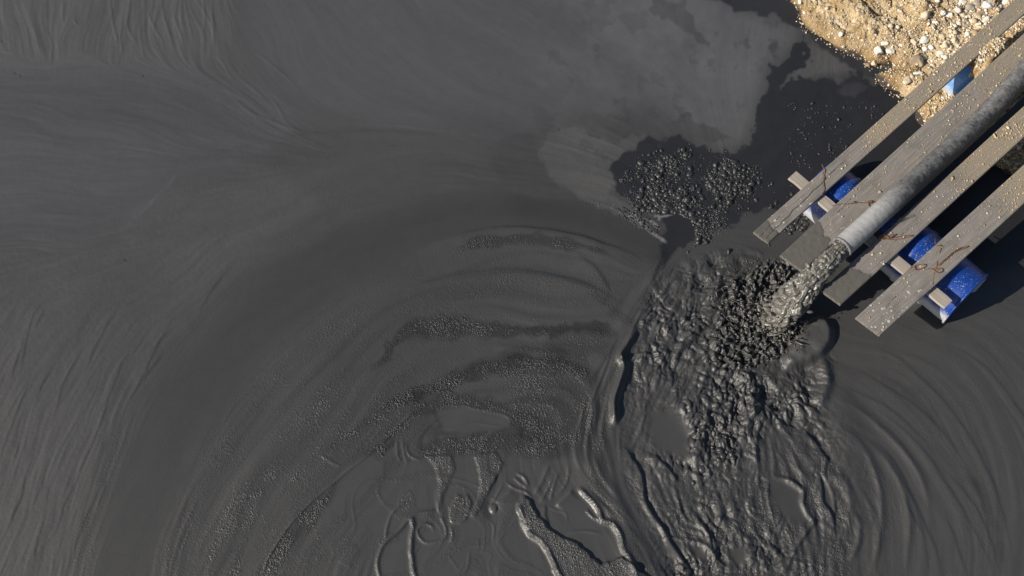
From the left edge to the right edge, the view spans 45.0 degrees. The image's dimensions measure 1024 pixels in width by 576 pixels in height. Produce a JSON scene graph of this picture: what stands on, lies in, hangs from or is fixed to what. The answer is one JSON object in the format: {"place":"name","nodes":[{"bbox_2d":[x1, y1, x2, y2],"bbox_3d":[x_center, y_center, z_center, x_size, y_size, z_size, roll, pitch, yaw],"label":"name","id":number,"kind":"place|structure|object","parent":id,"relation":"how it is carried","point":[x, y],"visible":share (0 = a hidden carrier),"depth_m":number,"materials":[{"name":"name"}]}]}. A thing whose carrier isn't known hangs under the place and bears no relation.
{"place":"outdoors","nodes":[
{"label":"outdoors","id":0,"kind":"place"},
{"bbox_2d":[0,0,1023,575],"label":"mud","id":1,"kind":"structure","parent":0,"point":[344,288],"depth_m":11.35,"materials":[{"name":"grey soil"}]},
{"bbox_2d":[615,101,883,484],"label":"mud bubbles","id":2,"kind":"object","parent":1,"relation":"on","point":[728,177],"visible":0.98,"depth_m":11.89},
{"bbox_2d":[697,244,803,390],"bbox_3d":[2.172,0.211,11.260,1.031,0.315,1.486,0,65,0],"label":"splash","id":3,"kind":"object","parent":1,"relation":"on","point":[736,327],"visible":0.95,"depth_m":11.25,"materials":[{"name":"grey liquid"}]},
{"bbox_2d":[740,262,812,344],"bbox_3d":[2.436,0.166,11.057,0.792,0.654,0.456,-16,66,-8],"label":"slurry spray","id":4,"kind":"object","parent":1,"relation":"on","point":[767,300],"visible":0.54,"depth_m":11.21,"materials":[{"name":"grey liquid"}]},
{"bbox_2d":[759,240,848,335],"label":"slurry stream","id":5,"kind":"structure","parent":1,"relation":"on","point":[805,290],"depth_m":10.90,"materials":[{"name":"grey liquid"}]},
{"bbox_2d":[803,161,896,232],"bbox_3d":[3.197,-0.694,11.614,0.600,0.600,0.888,-41,71,-17],"label":"plastic drum","id":6,"kind":"object","parent":1,"relation":"on","point":[840,189],"visible":0.12,"depth_m":11.43,"materials":[{"name":"blue plastic"}]},
{"bbox_2d":[845,97,1023,263],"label":"support board","id":7,"kind":"object","parent":6,"relation":"on","point":[964,155],"visible":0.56,"depth_m":11.47,"materials":[{"name":"wood"}]},
{"bbox_2d":[788,171,951,308],"bbox_3d":[3.218,-0.448,11.166,0.120,0.034,1.813,-41,71,-17],"label":"cross timber","id":8,"kind":"object","parent":7,"relation":"on","point":[935,294],"visible":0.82,"depth_m":11.06,"materials":[{"name":"brown wood"}]},
{"bbox_2d":[753,0,1023,243],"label":"wooden plank","id":9,"kind":"object","parent":8,"relation":"on","point":[785,215],"visible":1,"depth_m":11.54,"materials":[{"name":"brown wood"}]},
{"bbox_2d":[780,34,1023,270],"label":"wooden plank","id":10,"kind":"object","parent":8,"relation":"on","point":[810,245],"visible":0.9,"depth_m":11.39,"materials":[{"name":"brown wood"}]},
{"bbox_2d":[832,200,875,206],"bbox_3d":[3.142,-0.757,11.241,0.453,0.066,0.067,-3,65,-2],"label":"tie wire","id":11,"kind":"object","parent":10,"relation":"attached to","point":[859,202],"visible":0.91,"depth_m":11.23,"materials":[{"name":"brown metal"}]},
{"bbox_2d":[832,57,1023,256],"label":"discharge pipe","id":12,"kind":"object","parent":10,"relation":"on","point":[928,168],"visible":0.97,"depth_m":11.19,"materials":[{"name":"grey metal"}]},
{"bbox_2d":[820,106,1023,305],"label":"wooden plank","id":13,"kind":"object","parent":8,"relation":"on","point":[850,280],"visible":1,"depth_m":11.18,"materials":[{"name":"grey wood"}]},
{"bbox_2d":[878,234,913,239],"bbox_3d":[3.464,-0.457,11.089,0.361,0.062,0.059,-2,65,-1],"label":"tie wire","id":14,"kind":"object","parent":13,"relation":"attached to","point":[888,238],"visible":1,"depth_m":11.08,"materials":[{"name":"brown metal"}]},
{"bbox_2d":[855,165,1023,336],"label":"wooden plank","id":15,"kind":"object","parent":8,"relation":"on","point":[917,287],"visible":1,"depth_m":10.99,"materials":[{"name":"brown wood"}]},
{"bbox_2d":[775,4,1023,327],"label":"grit","id":16,"kind":"object","parent":15,"relation":"on","point":[994,135],"visible":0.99,"depth_m":11.45,"materials":[{"name":"beige gravel"}]},
{"bbox_2d":[908,239,967,288],"bbox_3d":[3.800,-0.247,11.001,0.302,0.109,0.531,39,71,17],"label":"tie wire","id":17,"kind":"object","parent":15,"relation":"attached to","point":[941,263],"visible":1,"depth_m":10.96,"materials":[{"name":"brown metal"}]},
{"bbox_2d":[791,1,925,125],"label":"shore grit","id":18,"kind":"object","parent":1,"relation":"on","point":[857,59],"visible":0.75,"depth_m":12.53,"materials":[{"name":"beige gravel"}]},
{"bbox_2d":[880,226,988,323],"bbox_3d":[3.825,-0.187,11.377,0.600,0.600,0.888,-41,71,-17],"label":"plastic drum","id":19,"kind":"object","parent":1,"relation":"on","point":[961,281],"visible":0.49,"depth_m":11.13,"materials":[{"name":"blue plastic"}]},
{"bbox_2d":[791,0,1023,175],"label":"bank","id":20,"kind":"structure","parent":0,"point":[811,24],"depth_m":12.55,"materials":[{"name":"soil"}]},
{"bbox_2d":[874,46,882,54],"bbox_3d":[3.694,-2.391,12.476,0.099,0.085,0.098,-28,68,-12],"label":"stone","id":21,"kind":"object","parent":20,"relation":"on","point":[878,50],"visible":1,"depth_m":12.45,"materials":[{"name":"white stone"}]},
{"bbox_2d":[885,48,894,53],"bbox_3d":[3.817,-2.397,12.491,0.096,0.048,0.079,0,65,0],"label":"stone","id":22,"kind":"object","parent":20,"relation":"on","point":[889,50],"visible":1,"depth_m":12.47,"materials":[{"name":"white stone"}]},
{"bbox_2d":[903,76,912,84],"bbox_3d":[3.940,-2.064,12.307,0.085,0.064,0.122,33,69,14],"label":"stone","id":23,"kind":"object","parent":20,"relation":"on","point":[907,80],"visible":1,"depth_m":12.28,"materials":[{"name":"beige stone"}]},
{"bbox_2d":[909,55,923,67],"bbox_3d":[4.063,-2.278,12.404,0.140,0.074,0.119,20,67,9],"label":"stone","id":24,"kind":"object","parent":20,"relation":"on","point":[918,59],"visible":1,"depth_m":12.38,"materials":[{"name":"beige stone"}]},
{"bbox_2d":[920,36,928,43],"bbox_3d":[4.165,-2.508,12.477,0.109,0.059,0.087,0,65,0],"label":"stone","id":25,"kind":"object","parent":20,"relation":"on","point":[924,39],"visible":1,"depth_m":12.46,"materials":[{"name":"white stone"}]},
{"bbox_2d":[920,11,929,20],"bbox_3d":[4.189,-2.769,12.516,0.081,0.081,0.104,35,70,15],"label":"stone","id":26,"kind":"object","parent":20,"relation":"on","point":[925,15],"visible":1,"depth_m":12.50,"materials":[{"name":"beige stone"}]},
{"bbox_2d":[936,50,943,54],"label":"stone","id":27,"kind":"object","parent":20,"relation":"on","point":[940,52],"visible":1,"depth_m":12.41,"materials":[{"name":"white stone"}]},
{"bbox_2d":[939,33,945,40],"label":"stone","id":28,"kind":"object","parent":20,"relation":"on","point":[942,35],"visible":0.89,"depth_m":12.47,"materials":[{"name":"beige stone"}]},
{"bbox_2d":[940,42,948,48],"bbox_3d":[4.346,-2.431,12.426,0.091,0.068,0.065,0,65,0],"label":"stone","id":29,"kind":"object","parent":20,"relation":"on","point":[944,45],"visible":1,"depth_m":12.40,"materials":[{"name":"beige stone"}]},
{"bbox_2d":[945,12,953,17],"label":"stone","id":30,"kind":"object","parent":20,"relation":"on","point":[947,14],"visible":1,"depth_m":12.54,"materials":[{"name":"white stone"}]},
{"bbox_2d":[950,37,957,42],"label":"stone","id":31,"kind":"object","parent":20,"relation":"on","point":[953,39],"visible":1,"depth_m":12.44,"materials":[{"name":"beige stone"}]},
{"bbox_2d":[942,66,974,96],"bbox_3d":[4.612,-2.021,12.208,0.600,0.600,0.608,-41,83,-17],"label":"plastic drum","id":32,"kind":"object","parent":20,"relation":"on","point":[957,84],"visible":0.05,"depth_m":12.02,"materials":[{"name":"blue plastic"}]},
{"bbox_2d":[959,0,966,5],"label":"stone","id":33,"kind":"object","parent":20,"relation":"on","point":[964,2],"visible":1,"depth_m":12.61,"materials":[{"name":"white stone"}]},
{"bbox_2d":[966,4,975,11],"bbox_3d":[4.672,-2.848,12.567,0.104,0.050,0.078,14,66,7],"label":"stone","id":34,"kind":"object","parent":20,"relation":"on","point":[972,7],"visible":1,"depth_m":12.56,"materials":[{"name":"beige stone"}]},
{"bbox_2d":[973,0,980,5],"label":"stone","id":35,"kind":"object","parent":20,"relation":"on","point":[976,2],"visible":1,"depth_m":12.55,"materials":[{"name":"beige stone"}]},
{"bbox_2d":[983,16,990,22],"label":"stone","id":36,"kind":"object","parent":20,"relation":"on","point":[986,18],"visible":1,"depth_m":12.49,"materials":[{"name":"white stone"}]},
{"bbox_2d":[981,1,994,8],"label":"stone","id":37,"kind":"object","parent":20,"relation":"on","point":[987,5],"visible":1,"depth_m":12.53,"materials":[{"name":"white stone"}]},
{"bbox_2d":[967,36,1011,77],"bbox_3d":[4.626,-2.286,11.966,0.260,0.274,0.645,39,71,16],"label":"sand heap","id":38,"kind":"object","parent":20,"relation":"on","point":[975,72],"visible":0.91,"depth_m":11.86,"materials":[{"name":"sand"}]},
{"bbox_2d":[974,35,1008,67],"bbox_3d":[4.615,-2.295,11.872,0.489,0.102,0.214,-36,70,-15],"label":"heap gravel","id":39,"kind":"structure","parent":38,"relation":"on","point":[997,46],"depth_m":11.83,"materials":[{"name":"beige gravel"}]}
]}

